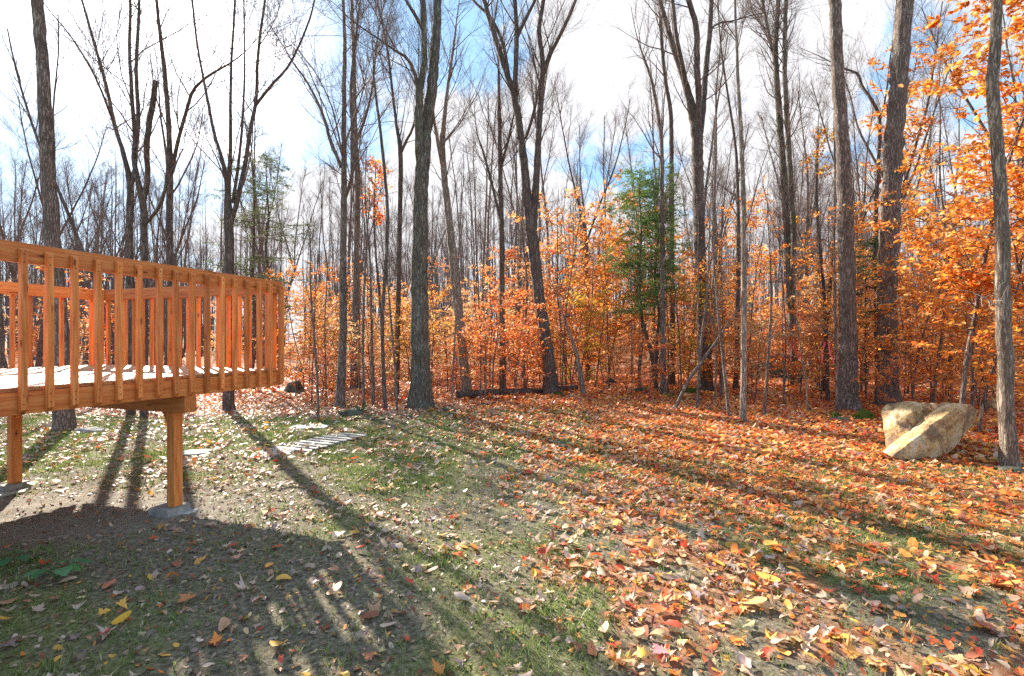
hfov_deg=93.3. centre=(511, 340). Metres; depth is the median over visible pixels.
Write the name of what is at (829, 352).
marking tape
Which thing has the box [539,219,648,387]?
leafy sapling
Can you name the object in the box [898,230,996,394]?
leafy sapling
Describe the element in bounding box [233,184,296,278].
bare tree
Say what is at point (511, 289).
leafy sapling
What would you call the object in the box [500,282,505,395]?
bare sapling
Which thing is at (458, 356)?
leafy sapling
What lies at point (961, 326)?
leafy sapling
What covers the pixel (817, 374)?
leafy sapling
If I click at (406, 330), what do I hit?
leafy sapling
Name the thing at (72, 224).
bare tree
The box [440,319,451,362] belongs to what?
leafy sapling
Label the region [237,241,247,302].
bare tree
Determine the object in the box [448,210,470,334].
bare tree
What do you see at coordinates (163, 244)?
bare tree
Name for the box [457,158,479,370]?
bare tree
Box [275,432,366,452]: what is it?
wooden pallet
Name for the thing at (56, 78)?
bare tree
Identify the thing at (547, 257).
leafy sapling
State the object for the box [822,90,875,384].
bare tree
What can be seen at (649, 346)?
thin sapling
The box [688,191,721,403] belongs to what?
bare sapling
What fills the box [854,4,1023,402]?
beech tree
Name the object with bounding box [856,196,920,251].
bare tree
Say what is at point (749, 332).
leafy sapling
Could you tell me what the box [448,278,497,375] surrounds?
leafy sapling
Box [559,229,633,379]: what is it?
leafy sapling
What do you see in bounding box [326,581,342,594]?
fallen leaf
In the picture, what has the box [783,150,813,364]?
bare tree
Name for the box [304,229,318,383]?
bare sapling
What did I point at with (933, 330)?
bare sapling
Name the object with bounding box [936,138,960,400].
bare sapling
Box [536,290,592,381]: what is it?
leafy sapling
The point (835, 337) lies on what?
thin sapling
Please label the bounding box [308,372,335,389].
shrub
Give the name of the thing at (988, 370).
leafy sapling
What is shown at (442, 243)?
bare tree
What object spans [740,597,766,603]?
fallen leaf
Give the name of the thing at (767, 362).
thin sapling
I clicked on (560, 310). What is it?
bare sapling
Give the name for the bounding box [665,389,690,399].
shrub
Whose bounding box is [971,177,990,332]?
bare tree
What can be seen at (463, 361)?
leaning tree
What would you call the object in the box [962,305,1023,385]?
leafy sapling
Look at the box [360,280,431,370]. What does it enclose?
leafy sapling
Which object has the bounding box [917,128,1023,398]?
leafy sapling
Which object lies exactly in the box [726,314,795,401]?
leafy sapling
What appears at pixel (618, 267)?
leafy sapling
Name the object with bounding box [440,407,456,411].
mossy rock
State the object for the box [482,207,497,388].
bare sapling
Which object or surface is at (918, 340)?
leafy sapling
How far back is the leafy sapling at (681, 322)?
27.35 m
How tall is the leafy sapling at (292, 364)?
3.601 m
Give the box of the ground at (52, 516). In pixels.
[0,342,1023,675]
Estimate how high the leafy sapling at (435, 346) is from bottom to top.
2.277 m
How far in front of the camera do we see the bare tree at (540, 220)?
23.82 m
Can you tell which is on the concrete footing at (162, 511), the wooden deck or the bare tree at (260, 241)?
the wooden deck
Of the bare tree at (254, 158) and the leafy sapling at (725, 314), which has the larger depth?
the bare tree at (254, 158)
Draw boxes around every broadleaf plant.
[0,547,28,565]
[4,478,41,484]
[20,558,92,578]
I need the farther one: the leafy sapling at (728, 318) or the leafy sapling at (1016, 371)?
the leafy sapling at (728, 318)
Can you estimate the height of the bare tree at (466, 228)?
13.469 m
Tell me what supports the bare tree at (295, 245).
on the ground at (52, 516)
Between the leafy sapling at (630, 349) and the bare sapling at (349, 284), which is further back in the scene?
the leafy sapling at (630, 349)
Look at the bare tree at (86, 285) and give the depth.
44.33 m
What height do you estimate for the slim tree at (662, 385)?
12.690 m
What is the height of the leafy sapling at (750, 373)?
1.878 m
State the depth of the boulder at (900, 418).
7.16 m
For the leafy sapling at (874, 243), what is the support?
on the ground at (52, 516)
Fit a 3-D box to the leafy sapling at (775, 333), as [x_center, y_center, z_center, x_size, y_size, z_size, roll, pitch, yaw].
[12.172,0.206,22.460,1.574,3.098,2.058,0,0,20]
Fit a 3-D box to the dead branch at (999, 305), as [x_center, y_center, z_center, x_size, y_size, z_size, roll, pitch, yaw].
[5.966,-0.558,5.950,0.952,0.323,0.390,0,0,-17]
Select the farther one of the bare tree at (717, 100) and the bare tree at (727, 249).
the bare tree at (727, 249)
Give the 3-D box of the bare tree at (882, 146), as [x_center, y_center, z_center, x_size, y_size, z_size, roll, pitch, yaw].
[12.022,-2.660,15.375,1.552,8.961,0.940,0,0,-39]
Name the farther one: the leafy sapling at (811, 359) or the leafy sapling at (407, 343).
the leafy sapling at (407, 343)
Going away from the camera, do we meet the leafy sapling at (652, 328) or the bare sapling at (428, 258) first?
the bare sapling at (428, 258)
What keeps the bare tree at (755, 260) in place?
on the ground at (52, 516)
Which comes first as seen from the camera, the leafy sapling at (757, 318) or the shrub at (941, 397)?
the shrub at (941, 397)
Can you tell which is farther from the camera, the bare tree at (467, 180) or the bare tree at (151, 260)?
the bare tree at (151, 260)
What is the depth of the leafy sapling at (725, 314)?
13.90 m
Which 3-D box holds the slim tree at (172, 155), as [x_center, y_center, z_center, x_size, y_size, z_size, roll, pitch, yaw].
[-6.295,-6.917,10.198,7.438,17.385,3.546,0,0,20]
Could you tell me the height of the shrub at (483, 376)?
0.928 m
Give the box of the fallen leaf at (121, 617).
[111,610,131,623]
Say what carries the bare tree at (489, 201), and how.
on the ground at (52, 516)
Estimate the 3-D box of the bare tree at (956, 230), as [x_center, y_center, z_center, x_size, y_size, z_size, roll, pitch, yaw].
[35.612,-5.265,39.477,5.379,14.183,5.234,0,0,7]
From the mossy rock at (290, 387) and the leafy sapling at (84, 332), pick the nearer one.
the mossy rock at (290, 387)
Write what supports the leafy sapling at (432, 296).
on the ground at (52, 516)
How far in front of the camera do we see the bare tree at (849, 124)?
34.73 m
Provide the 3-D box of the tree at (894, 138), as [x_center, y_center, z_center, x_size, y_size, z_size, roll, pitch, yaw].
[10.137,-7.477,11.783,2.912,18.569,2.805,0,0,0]
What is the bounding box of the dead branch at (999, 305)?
[960,284,1007,307]
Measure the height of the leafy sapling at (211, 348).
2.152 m
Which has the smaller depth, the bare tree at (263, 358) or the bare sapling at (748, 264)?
the bare sapling at (748, 264)
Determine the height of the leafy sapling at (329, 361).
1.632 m
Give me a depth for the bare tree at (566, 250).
43.33 m
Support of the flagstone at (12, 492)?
on the ground at (52, 516)
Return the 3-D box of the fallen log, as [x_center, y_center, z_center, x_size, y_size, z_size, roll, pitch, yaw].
[0.285,1.557,14.842,4.356,0.294,0.294,0,0,-32]
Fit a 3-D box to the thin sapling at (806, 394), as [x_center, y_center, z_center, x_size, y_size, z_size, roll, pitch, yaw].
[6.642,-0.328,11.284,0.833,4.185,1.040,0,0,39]
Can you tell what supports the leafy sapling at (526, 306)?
on the ground at (52, 516)
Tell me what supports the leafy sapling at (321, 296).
on the ground at (52, 516)
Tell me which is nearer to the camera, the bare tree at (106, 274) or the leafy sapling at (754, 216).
the leafy sapling at (754, 216)
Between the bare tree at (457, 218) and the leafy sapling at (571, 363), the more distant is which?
the bare tree at (457, 218)
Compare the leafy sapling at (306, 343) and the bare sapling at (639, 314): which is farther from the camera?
the leafy sapling at (306, 343)
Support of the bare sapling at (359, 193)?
on the ground at (52, 516)
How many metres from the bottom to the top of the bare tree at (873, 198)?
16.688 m
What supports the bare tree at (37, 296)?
on the ground at (52, 516)
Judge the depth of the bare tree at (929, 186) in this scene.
36.96 m
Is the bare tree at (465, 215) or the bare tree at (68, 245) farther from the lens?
the bare tree at (465, 215)
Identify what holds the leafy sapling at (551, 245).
on the ground at (52, 516)
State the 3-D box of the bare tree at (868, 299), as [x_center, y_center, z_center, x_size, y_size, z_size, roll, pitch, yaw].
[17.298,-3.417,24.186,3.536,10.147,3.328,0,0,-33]
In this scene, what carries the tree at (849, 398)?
on the ground at (52, 516)
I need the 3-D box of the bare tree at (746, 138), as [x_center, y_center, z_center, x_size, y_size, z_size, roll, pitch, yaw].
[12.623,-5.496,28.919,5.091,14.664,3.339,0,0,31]
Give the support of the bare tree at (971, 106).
on the ground at (52, 516)
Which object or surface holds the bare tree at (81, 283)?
on the ground at (52, 516)
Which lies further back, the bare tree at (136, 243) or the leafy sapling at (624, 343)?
the bare tree at (136, 243)
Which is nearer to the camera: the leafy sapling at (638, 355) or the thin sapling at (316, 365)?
the thin sapling at (316, 365)
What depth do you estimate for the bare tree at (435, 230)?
49.05 m
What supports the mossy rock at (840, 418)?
on the ground at (52, 516)
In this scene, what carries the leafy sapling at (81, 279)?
on the ground at (52, 516)
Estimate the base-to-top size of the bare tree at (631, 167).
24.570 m
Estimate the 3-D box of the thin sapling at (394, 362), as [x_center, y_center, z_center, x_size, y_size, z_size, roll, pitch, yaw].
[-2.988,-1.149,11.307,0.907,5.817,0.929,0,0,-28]
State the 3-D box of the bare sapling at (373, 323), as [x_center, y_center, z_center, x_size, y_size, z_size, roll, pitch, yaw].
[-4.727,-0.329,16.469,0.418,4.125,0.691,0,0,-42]
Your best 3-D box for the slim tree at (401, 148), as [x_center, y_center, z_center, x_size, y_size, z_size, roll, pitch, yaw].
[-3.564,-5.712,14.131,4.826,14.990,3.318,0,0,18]
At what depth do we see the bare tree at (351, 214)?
32.53 m
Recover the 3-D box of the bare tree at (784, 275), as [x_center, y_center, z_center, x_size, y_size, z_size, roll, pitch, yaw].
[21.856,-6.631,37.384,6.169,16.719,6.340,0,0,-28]
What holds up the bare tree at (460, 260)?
on the ground at (52, 516)
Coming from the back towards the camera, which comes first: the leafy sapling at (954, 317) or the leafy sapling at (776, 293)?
the leafy sapling at (776, 293)
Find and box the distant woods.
[0,140,1023,355]
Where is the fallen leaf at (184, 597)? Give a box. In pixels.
[177,592,195,602]
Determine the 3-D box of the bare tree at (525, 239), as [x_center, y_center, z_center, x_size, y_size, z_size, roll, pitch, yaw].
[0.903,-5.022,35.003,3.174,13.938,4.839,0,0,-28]
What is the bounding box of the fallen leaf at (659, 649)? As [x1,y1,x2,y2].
[653,643,667,653]
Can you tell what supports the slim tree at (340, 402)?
on the ground at (52, 516)
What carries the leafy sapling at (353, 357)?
on the ground at (52, 516)
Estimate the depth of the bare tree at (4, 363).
19.71 m
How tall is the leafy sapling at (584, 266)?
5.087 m
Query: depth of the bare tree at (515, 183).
26.56 m
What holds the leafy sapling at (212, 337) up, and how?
on the ground at (52, 516)
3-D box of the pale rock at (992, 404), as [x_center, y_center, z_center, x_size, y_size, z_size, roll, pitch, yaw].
[11.487,1.563,11.514,0.620,0.417,0.427,0,0,0]
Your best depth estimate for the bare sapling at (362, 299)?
13.57 m
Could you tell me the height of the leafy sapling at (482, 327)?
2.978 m
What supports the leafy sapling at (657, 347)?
on the ground at (52, 516)
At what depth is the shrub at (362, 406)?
10.89 m
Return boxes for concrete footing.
[0,480,30,491]
[148,502,190,517]
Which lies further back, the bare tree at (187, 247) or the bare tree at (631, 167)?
the bare tree at (631, 167)
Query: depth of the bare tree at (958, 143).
34.24 m
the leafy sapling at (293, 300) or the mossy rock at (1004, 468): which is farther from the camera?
the leafy sapling at (293, 300)
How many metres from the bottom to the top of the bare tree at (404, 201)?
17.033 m
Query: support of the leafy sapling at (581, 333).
on the ground at (52, 516)
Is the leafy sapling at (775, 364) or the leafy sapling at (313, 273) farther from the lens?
the leafy sapling at (313, 273)
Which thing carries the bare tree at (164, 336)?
on the ground at (52, 516)
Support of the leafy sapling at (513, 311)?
on the ground at (52, 516)
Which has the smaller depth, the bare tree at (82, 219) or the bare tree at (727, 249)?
the bare tree at (82, 219)
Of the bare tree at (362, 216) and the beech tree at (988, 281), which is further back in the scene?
the bare tree at (362, 216)
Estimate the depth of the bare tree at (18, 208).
51.20 m
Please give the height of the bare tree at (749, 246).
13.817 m
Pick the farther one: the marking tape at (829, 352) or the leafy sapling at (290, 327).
the leafy sapling at (290, 327)
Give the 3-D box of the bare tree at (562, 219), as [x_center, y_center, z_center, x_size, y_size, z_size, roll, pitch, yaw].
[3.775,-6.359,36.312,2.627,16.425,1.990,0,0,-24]
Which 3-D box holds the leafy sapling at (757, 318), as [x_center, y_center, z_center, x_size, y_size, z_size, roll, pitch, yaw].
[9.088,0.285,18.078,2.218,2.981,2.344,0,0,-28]
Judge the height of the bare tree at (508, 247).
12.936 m
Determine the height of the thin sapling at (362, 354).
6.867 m
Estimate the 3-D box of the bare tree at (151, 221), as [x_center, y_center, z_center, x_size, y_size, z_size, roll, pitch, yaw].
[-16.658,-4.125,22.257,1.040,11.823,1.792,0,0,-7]
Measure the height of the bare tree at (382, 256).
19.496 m
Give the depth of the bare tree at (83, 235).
41.73 m
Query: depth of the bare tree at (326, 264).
53.21 m
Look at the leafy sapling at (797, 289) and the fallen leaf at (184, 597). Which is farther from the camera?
the leafy sapling at (797, 289)
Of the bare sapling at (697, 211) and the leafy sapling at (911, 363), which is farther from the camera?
the leafy sapling at (911, 363)
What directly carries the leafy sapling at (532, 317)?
on the ground at (52, 516)
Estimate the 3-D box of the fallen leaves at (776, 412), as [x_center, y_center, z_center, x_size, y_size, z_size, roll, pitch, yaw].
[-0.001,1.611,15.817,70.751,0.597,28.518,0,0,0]
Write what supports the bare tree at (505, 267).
on the ground at (52, 516)
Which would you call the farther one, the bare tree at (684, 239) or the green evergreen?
the bare tree at (684, 239)
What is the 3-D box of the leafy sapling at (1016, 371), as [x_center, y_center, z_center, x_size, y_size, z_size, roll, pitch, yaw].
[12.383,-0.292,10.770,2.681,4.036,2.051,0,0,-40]
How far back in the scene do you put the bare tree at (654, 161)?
21.05 m
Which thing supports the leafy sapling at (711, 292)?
on the ground at (52, 516)
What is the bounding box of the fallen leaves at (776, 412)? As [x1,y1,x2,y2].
[0,364,1023,675]
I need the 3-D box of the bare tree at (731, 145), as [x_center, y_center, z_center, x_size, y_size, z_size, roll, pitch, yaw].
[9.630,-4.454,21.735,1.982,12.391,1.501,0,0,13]
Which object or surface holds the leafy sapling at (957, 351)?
on the ground at (52, 516)
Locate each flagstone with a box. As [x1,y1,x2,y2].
[0,487,28,496]
[178,508,197,514]
[183,449,210,455]
[255,448,295,455]
[289,424,328,429]
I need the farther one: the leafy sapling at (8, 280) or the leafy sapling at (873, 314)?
the leafy sapling at (8, 280)
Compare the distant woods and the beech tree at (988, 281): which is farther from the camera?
the distant woods
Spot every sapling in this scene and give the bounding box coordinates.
[3,271,43,350]
[5,338,34,361]
[16,264,113,364]
[33,288,113,364]
[33,312,83,355]
[69,317,105,363]
[195,334,215,366]
[201,300,243,364]
[211,304,243,361]
[252,259,338,388]
[277,293,364,378]
[284,261,338,370]
[284,303,301,355]
[284,339,322,396]
[286,196,337,420]
[289,292,350,374]
[289,323,323,370]
[290,283,347,370]
[293,281,332,351]
[293,301,369,385]
[296,211,323,402]
[297,311,350,378]
[298,197,314,371]
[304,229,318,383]
[304,306,348,374]
[307,343,348,396]
[317,176,334,399]
[320,255,367,368]
[331,235,352,338]
[331,318,409,396]
[332,284,338,373]
[337,310,389,383]
[346,296,410,373]
[346,341,380,392]
[347,136,382,407]
[347,160,366,400]
[347,224,378,376]
[350,275,392,368]
[351,138,394,404]
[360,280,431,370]
[360,323,375,365]
[365,344,407,383]
[366,170,400,409]
[366,274,378,387]
[366,295,436,378]
[367,294,395,374]
[374,285,467,380]
[377,298,410,368]
[386,282,430,355]
[386,296,439,379]
[388,298,438,369]
[401,256,459,363]
[403,284,449,378]
[405,203,412,253]
[407,304,442,363]
[409,329,445,369]
[410,190,449,391]
[427,247,439,373]
[428,182,438,320]
[430,303,485,373]
[431,301,496,368]
[432,335,477,390]
[436,316,475,369]
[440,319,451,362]
[441,317,477,374]
[445,296,525,388]
[447,185,473,398]
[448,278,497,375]
[450,290,537,399]
[461,226,484,378]
[462,252,526,361]
[463,192,498,398]
[465,237,594,386]
[465,303,493,371]
[468,167,486,398]
[479,297,553,396]
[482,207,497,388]
[490,333,521,382]
[493,260,546,378]
[495,310,562,387]
[496,292,515,356]
[497,180,609,384]
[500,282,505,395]
[506,326,566,389]
[507,205,541,387]
[508,251,561,384]
[515,302,542,378]
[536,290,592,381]
[537,215,600,377]
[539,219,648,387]
[540,297,572,375]
[548,179,657,386]
[550,279,616,393]
[553,270,614,373]
[553,283,615,376]
[553,310,573,362]
[554,169,685,369]
[555,230,562,384]
[557,270,603,358]
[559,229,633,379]
[562,149,601,396]
[562,259,622,382]
[567,267,630,362]
[576,261,659,379]
[584,260,629,341]
[591,222,656,364]
[596,349,622,377]
[599,342,649,394]
[600,213,620,388]
[600,322,627,362]
[601,261,610,386]
[612,327,630,357]
[617,323,649,376]
[622,332,679,399]
[623,217,634,391]
[627,225,710,360]
[627,238,658,387]
[627,332,649,374]
[633,241,639,347]
[639,150,681,391]
[643,265,694,371]
[645,316,692,363]
[652,328,697,383]
[655,157,676,393]
[658,230,769,370]
[658,292,697,375]
[659,298,695,358]
[665,238,685,341]
[666,274,714,373]
[666,274,735,388]
[669,274,674,384]
[673,259,792,409]
[676,259,719,341]
[676,310,727,366]
[679,262,740,383]
[680,184,691,385]
[680,273,712,339]
[687,306,764,396]
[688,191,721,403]
[689,151,736,407]
[693,169,730,415]
[698,128,722,399]
[705,175,800,359]
[710,169,727,398]
[714,289,754,360]
[718,207,816,375]
[723,335,769,396]
[724,312,761,388]
[725,307,761,372]
[726,272,789,380]
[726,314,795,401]
[728,310,789,385]
[730,155,794,414]
[732,186,756,271]
[733,198,771,393]
[747,288,787,352]
[761,255,802,330]
[761,312,787,353]
[762,333,814,387]
[769,250,873,380]
[773,174,790,403]
[773,226,806,386]
[773,240,911,381]
[775,320,838,393]
[776,307,859,390]
[777,275,837,370]
[780,236,814,410]
[781,176,928,351]
[782,264,838,370]
[789,320,862,399]
[793,258,863,388]
[795,220,915,370]
[800,123,834,400]
[801,284,873,380]
[804,179,831,390]
[806,175,960,390]
[809,181,826,368]
[813,169,868,411]
[831,297,904,380]
[836,231,901,397]
[850,335,930,402]
[856,235,934,355]
[857,208,1023,401]
[858,253,982,400]
[859,289,981,395]
[861,262,915,351]
[869,334,933,397]
[893,139,1023,432]
[898,220,927,392]
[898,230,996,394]
[898,276,948,392]
[898,299,931,365]
[904,252,1016,405]
[913,247,1023,411]
[913,260,1023,407]
[915,260,991,374]
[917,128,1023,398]
[921,297,996,381]
[922,231,942,400]
[927,208,988,397]
[930,217,971,402]
[934,195,1023,385]
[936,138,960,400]
[953,280,1022,373]
[955,213,1021,424]
[957,311,1023,401]
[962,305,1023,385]
[974,318,1023,374]
[978,141,1007,397]
[1011,296,1023,384]
[1015,297,1023,382]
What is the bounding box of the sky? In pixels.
[0,0,1023,341]
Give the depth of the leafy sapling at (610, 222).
16.78 m
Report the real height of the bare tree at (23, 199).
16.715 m
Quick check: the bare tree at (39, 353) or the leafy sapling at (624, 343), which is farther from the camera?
the leafy sapling at (624, 343)
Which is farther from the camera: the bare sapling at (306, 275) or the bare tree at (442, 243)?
the bare tree at (442, 243)
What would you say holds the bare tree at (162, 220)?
on the ground at (52, 516)
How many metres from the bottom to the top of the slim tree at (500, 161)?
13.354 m
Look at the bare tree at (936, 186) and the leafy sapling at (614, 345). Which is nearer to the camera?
the leafy sapling at (614, 345)
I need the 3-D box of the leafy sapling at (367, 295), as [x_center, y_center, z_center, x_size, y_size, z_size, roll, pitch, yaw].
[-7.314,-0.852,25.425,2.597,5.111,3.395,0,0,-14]
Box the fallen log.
[455,385,577,397]
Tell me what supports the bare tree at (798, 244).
on the ground at (52, 516)
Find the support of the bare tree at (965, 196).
on the ground at (52, 516)
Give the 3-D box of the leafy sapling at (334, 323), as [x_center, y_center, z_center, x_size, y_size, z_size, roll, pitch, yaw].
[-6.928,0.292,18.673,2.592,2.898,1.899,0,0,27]
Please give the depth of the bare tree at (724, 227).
36.84 m
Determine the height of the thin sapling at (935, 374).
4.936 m
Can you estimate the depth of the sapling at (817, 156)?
12.96 m
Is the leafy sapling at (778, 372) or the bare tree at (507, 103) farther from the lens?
the bare tree at (507, 103)
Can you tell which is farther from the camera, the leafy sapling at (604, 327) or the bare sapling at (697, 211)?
the leafy sapling at (604, 327)
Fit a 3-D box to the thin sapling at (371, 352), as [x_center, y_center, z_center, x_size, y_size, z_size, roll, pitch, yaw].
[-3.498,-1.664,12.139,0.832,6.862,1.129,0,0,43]
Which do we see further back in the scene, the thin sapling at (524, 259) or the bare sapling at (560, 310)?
the bare sapling at (560, 310)
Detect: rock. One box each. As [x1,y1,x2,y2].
[75,427,103,433]
[284,380,304,393]
[337,407,363,416]
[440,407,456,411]
[685,388,700,394]
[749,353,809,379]
[830,416,850,422]
[851,408,874,420]
[987,398,996,410]
[998,466,1023,473]
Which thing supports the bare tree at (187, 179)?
on the ground at (52, 516)
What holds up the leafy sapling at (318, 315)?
on the ground at (52, 516)
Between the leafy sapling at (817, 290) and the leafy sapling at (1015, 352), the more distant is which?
the leafy sapling at (817, 290)
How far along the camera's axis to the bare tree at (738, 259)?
17.44 m
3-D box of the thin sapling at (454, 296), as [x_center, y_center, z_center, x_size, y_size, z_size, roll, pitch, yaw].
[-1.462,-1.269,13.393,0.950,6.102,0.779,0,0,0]
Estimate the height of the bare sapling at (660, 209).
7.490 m
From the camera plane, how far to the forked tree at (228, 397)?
11.23 m
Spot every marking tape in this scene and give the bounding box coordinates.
[789,342,798,358]
[821,342,833,362]
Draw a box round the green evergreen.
[594,161,696,392]
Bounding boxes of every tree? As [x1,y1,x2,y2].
[0,0,259,416]
[0,26,121,349]
[0,65,129,366]
[0,103,24,368]
[0,124,73,366]
[0,144,42,361]
[0,198,41,300]
[0,200,15,368]
[2,229,11,312]
[2,239,14,368]
[9,178,43,366]
[28,212,43,359]
[30,1,94,239]
[31,0,77,430]
[32,202,42,344]
[33,175,109,335]
[38,150,125,363]
[51,0,260,417]
[56,139,85,360]
[56,170,125,310]
[62,189,80,320]
[62,219,106,304]
[70,148,152,363]
[71,190,98,301]
[77,167,163,287]
[79,157,119,288]
[82,159,156,364]
[86,179,107,253]
[87,222,117,311]
[88,0,375,327]
[93,210,111,338]
[115,125,219,365]
[120,183,211,357]
[123,0,387,410]
[134,217,184,356]
[140,131,164,365]
[148,137,177,326]
[148,185,164,287]
[148,199,182,305]
[150,175,179,350]
[164,197,184,260]
[173,165,187,258]
[174,157,193,285]
[178,107,210,285]
[182,223,223,356]
[182,241,206,318]
[200,142,323,388]
[214,116,297,358]
[217,72,280,360]
[226,100,280,367]
[230,0,423,408]
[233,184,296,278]
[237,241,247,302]
[239,163,291,367]
[259,151,334,313]
[263,0,441,410]
[273,207,289,281]
[302,0,439,390]
[310,158,338,356]
[312,142,335,354]
[315,87,374,305]
[320,138,397,353]
[323,222,339,322]
[327,87,378,360]
[328,0,407,408]
[346,0,469,397]
[351,168,370,365]
[358,0,512,390]
[359,132,387,362]
[367,211,406,354]
[372,188,391,350]
[377,212,428,322]
[382,177,412,307]
[382,204,433,297]
[389,114,413,281]
[397,160,462,342]
[401,202,410,360]
[401,241,411,284]
[427,226,449,317]
[429,0,577,388]
[429,210,468,323]
[433,102,469,308]
[444,212,456,350]
[445,138,480,358]
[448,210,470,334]
[451,127,496,360]
[454,170,471,316]
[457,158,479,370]
[458,69,520,363]
[464,0,603,395]
[464,220,473,335]
[474,93,578,367]
[480,85,534,360]
[484,197,526,349]
[488,189,498,346]
[489,190,521,361]
[490,69,525,342]
[495,45,533,378]
[496,187,511,359]
[496,237,517,300]
[504,104,529,317]
[507,185,546,344]
[509,52,563,335]
[519,1,562,378]
[531,171,566,367]
[538,214,586,353]
[543,67,640,381]
[546,263,586,394]
[552,143,574,329]
[552,195,582,336]
[558,188,571,356]
[559,153,583,373]
[569,177,595,326]
[579,222,617,322]
[582,101,622,363]
[592,0,866,391]
[609,0,689,395]
[614,96,648,358]
[617,148,643,374]
[620,63,691,379]
[626,0,704,384]
[646,183,708,325]
[656,110,764,359]
[674,158,727,359]
[678,9,753,326]
[679,0,787,422]
[681,125,768,365]
[690,112,733,393]
[700,1,759,388]
[705,203,740,333]
[713,103,747,375]
[723,184,752,332]
[731,0,829,384]
[739,0,968,375]
[740,206,759,307]
[746,66,837,371]
[747,210,763,337]
[748,219,781,347]
[750,149,830,352]
[759,146,836,373]
[760,195,823,332]
[765,137,851,325]
[770,130,824,301]
[782,174,837,329]
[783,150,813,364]
[785,30,874,391]
[790,30,929,353]
[797,202,837,343]
[809,0,985,381]
[809,210,825,320]
[813,189,832,288]
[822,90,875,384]
[823,194,879,367]
[826,58,868,239]
[826,170,879,335]
[828,0,862,411]
[853,154,862,210]
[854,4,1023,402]
[855,182,905,372]
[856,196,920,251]
[857,172,914,254]
[868,96,959,365]
[869,0,1023,403]
[872,0,913,405]
[873,119,903,284]
[884,0,1023,227]
[893,0,1023,302]
[898,181,918,374]
[900,140,932,361]
[911,79,936,326]
[914,137,982,323]
[918,151,938,317]
[918,192,991,348]
[920,83,983,363]
[920,172,1010,263]
[960,159,968,337]
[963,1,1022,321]
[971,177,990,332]
[985,0,1021,467]
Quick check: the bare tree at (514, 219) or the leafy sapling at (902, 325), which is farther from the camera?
the bare tree at (514, 219)
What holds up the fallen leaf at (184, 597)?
on the ground at (52, 516)
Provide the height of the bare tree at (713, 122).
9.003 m
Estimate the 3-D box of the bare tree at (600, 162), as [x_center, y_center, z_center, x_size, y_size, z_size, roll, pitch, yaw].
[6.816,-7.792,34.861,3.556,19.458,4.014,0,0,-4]
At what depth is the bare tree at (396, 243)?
51.03 m
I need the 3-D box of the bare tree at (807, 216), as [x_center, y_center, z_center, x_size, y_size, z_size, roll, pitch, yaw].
[13.259,-5.383,22.684,4.710,14.360,5.005,0,0,24]
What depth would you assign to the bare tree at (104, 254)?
44.80 m
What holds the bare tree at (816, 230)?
on the ground at (52, 516)
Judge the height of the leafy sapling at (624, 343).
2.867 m
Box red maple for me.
[359,155,393,372]
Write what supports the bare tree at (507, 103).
on the ground at (52, 516)
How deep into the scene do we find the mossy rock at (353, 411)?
10.49 m
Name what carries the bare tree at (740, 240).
on the ground at (52, 516)
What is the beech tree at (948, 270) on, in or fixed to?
on the ground at (52, 516)
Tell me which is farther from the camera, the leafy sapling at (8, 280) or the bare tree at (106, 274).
the bare tree at (106, 274)
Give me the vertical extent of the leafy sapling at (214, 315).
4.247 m
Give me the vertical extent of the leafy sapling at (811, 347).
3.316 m
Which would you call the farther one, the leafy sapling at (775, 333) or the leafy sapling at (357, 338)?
the leafy sapling at (775, 333)
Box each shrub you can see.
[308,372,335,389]
[337,399,378,412]
[472,363,497,380]
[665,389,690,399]
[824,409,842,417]
[917,383,987,403]
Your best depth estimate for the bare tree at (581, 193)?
20.62 m
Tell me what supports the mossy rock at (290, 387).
on the ground at (52, 516)
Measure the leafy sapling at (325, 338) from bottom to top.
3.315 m
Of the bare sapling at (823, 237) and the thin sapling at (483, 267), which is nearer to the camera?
the thin sapling at (483, 267)
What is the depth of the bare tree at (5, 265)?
25.48 m
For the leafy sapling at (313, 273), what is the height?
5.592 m
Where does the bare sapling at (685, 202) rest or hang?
on the ground at (52, 516)
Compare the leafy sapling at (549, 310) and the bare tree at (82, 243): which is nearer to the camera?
the leafy sapling at (549, 310)
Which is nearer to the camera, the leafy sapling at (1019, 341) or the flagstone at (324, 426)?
the flagstone at (324, 426)
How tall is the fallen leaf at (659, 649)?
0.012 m
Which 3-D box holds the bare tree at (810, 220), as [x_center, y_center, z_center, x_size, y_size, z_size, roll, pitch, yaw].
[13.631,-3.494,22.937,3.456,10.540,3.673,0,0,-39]
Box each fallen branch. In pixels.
[354,415,411,419]
[481,397,526,404]
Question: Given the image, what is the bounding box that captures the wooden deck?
[0,239,283,506]
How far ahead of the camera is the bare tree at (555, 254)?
22.37 m
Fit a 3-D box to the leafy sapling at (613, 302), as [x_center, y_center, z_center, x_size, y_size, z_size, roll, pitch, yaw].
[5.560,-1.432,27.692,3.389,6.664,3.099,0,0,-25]
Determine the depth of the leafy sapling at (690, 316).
25.91 m
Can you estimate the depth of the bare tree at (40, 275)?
29.51 m
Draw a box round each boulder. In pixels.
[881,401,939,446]
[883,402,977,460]
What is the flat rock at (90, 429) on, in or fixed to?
on the ground at (52, 516)
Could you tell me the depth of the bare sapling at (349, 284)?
16.21 m
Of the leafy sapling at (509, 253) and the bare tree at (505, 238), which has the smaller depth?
the leafy sapling at (509, 253)

